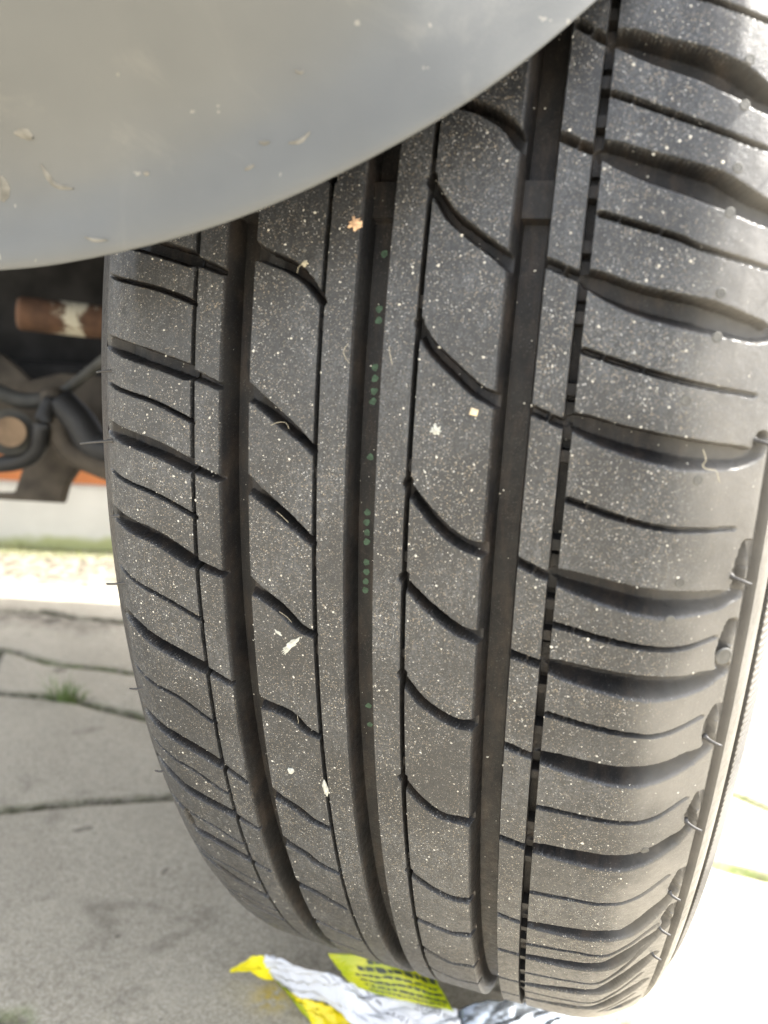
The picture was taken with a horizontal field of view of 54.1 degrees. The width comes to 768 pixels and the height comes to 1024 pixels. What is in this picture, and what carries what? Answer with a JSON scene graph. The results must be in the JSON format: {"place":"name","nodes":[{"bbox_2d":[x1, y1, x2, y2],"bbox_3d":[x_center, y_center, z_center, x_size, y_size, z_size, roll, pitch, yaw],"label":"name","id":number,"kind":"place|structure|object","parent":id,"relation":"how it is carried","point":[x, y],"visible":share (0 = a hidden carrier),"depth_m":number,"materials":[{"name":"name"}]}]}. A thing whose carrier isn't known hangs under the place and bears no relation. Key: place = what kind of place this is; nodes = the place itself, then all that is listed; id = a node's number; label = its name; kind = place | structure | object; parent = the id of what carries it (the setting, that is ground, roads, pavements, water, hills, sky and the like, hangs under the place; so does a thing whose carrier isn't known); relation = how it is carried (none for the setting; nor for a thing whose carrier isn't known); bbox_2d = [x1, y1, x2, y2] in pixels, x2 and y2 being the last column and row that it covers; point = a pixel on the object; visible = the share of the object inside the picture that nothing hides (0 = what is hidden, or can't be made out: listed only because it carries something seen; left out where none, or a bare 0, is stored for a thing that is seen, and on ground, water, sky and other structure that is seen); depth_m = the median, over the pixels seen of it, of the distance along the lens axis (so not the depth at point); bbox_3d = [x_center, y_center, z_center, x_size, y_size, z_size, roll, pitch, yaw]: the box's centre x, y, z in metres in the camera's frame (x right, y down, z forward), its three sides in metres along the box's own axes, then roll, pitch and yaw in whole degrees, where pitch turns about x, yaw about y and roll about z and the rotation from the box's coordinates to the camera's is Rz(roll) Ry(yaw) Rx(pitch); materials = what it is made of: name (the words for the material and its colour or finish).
{"place":"outdoors","nodes":[
{"label":"outdoors","id":0,"kind":"place"},
{"bbox_2d":[0,546,767,1023],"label":"paved ground","id":1,"kind":"structure","parent":0,"point":[120,902],"depth_m":0.48,"materials":[{"name":"concrete"}]},
{"bbox_2d":[0,454,112,550],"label":"wall","id":2,"kind":"structure","parent":1,"relation":"on","point":[79,519],"depth_m":1.24,"materials":[{"name":"paint"}]},
{"bbox_2d":[8,540,111,562],"bbox_3d":[-0.588,0.058,1.202,2.498,0.022,0.100,3,10,-3],"label":"ground cover","id":3,"kind":"object","parent":1,"relation":"on","point":[21,546],"visible":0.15,"depth_m":1.22,"materials":[{"name":"green plant"}]},
{"bbox_2d":[40,673,89,703],"bbox_3d":[-0.305,0.167,0.713,0.067,0.023,0.032,7,11,17],"label":"grass tuft","id":4,"kind":"object","parent":1,"relation":"on","point":[66,697],"visible":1,"depth_m":0.71,"materials":[{"name":"green plant"}]},
{"bbox_2d":[0,0,767,1017],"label":"parked car","id":5,"kind":"object","parent":1,"relation":"on","point":[202,146],"visible":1,"depth_m":0.17,"materials":[{"name":"rubber"}]},
{"bbox_2d":[281,637,299,653],"bbox_3d":[-0.023,0.033,0.188,0.006,0.006,0.001,7,11,17],"label":"dried smear","id":6,"kind":"object","parent":5,"relation":"on","point":[290,645],"visible":1,"depth_m":0.19},
{"bbox_2d":[287,768,293,773],"bbox_3d":[-0.026,0.071,0.207,0.002,0.002,0.001,7,11,17],"label":"white flake","id":7,"kind":"object","parent":5,"relation":"on","point":[290,770],"visible":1,"depth_m":0.21,"materials":[{"name":"white"}]},
{"bbox_2d":[322,780,328,796],"bbox_3d":[-0.016,0.076,0.206,0.002,0.006,0.003,7,11,17],"label":"white flake","id":8,"kind":"object","parent":5,"relation":"in","point":[325,787],"visible":1,"depth_m":0.20,"materials":[{"name":"white"}]},
{"bbox_2d":[347,216,362,230],"bbox_3d":[-0.006,-0.062,0.162,0.004,0.003,0.001,7,11,17],"label":"seed husk","id":9,"kind":"object","parent":5,"relation":"on","point":[355,224],"visible":1,"depth_m":0.16,"materials":[{"name":"plant"}]},
{"bbox_2d":[430,424,441,434],"bbox_3d":[0.011,-0.018,0.161,0.003,0.002,0.001,7,11,17],"label":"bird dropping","id":10,"kind":"object","parent":5,"relation":"on","point":[435,430],"visible":1,"depth_m":0.16,"materials":[{"name":"white"}]},
{"bbox_2d":[124,0,767,995],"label":"grit","id":11,"kind":"object","parent":5,"relation":"in","point":[426,476],"visible":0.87,"depth_m":0.17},
{"bbox_2d":[469,408,478,415],"bbox_3d":[0.019,-0.021,0.158,0.002,0.002,0.001,7,11,17],"label":"tan crumb","id":12,"kind":"object","parent":5,"relation":"on","point":[474,411],"visible":1,"depth_m":0.16,"materials":[{"name":"beige"}]},
{"bbox_2d":[229,953,597,1023],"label":"snack wrapper","id":13,"kind":"object","parent":1,"relation":"on","point":[371,992],"visible":0.93,"depth_m":0.37,"materials":[{"name":"multicoloured plastic"}]}
]}

